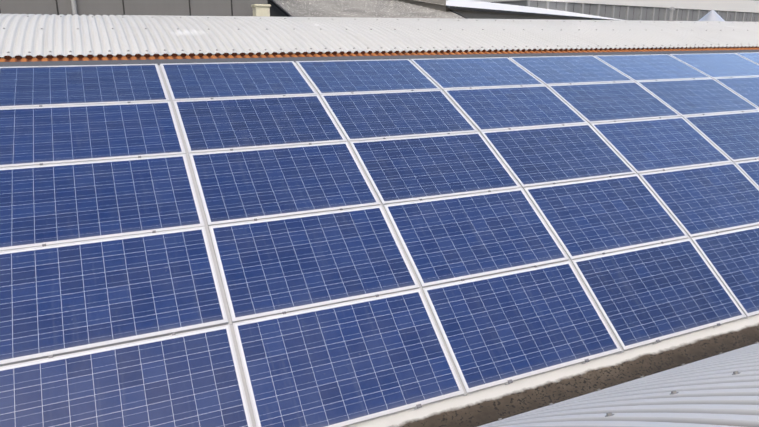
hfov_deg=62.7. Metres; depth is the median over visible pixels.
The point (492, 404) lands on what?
concrete ledge
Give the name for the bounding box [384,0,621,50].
building roof
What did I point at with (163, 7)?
tall grey building
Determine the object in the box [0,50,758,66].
roof top flashing
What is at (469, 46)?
roof bolts
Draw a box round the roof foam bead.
[0,47,758,61]
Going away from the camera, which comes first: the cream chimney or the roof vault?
the roof vault
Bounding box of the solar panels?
[0,52,758,426]
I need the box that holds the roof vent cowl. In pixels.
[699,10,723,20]
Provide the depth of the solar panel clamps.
5.66 m
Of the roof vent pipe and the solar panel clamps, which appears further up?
the roof vent pipe
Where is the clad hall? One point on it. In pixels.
(698, 10)
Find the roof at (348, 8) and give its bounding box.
[267,0,531,53]
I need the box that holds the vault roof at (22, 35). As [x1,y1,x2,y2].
[0,14,758,56]
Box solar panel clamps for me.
[39,52,756,426]
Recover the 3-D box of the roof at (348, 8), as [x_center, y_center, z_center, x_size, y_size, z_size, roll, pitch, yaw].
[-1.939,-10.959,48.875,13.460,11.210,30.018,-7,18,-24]
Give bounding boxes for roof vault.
[478,343,758,426]
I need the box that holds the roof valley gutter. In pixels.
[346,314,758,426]
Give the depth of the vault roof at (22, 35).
9.90 m
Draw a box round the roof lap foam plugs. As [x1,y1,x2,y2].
[0,46,758,59]
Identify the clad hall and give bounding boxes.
[448,0,758,48]
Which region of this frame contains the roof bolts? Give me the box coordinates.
[3,16,758,420]
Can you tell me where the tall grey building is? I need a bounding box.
[0,0,267,57]
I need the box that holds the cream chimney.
[251,4,270,53]
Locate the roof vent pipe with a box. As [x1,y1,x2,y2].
[668,7,674,20]
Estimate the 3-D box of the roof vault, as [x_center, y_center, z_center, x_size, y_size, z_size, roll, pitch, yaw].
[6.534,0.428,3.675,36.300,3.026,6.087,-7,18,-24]
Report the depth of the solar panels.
6.00 m
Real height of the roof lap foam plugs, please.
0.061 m

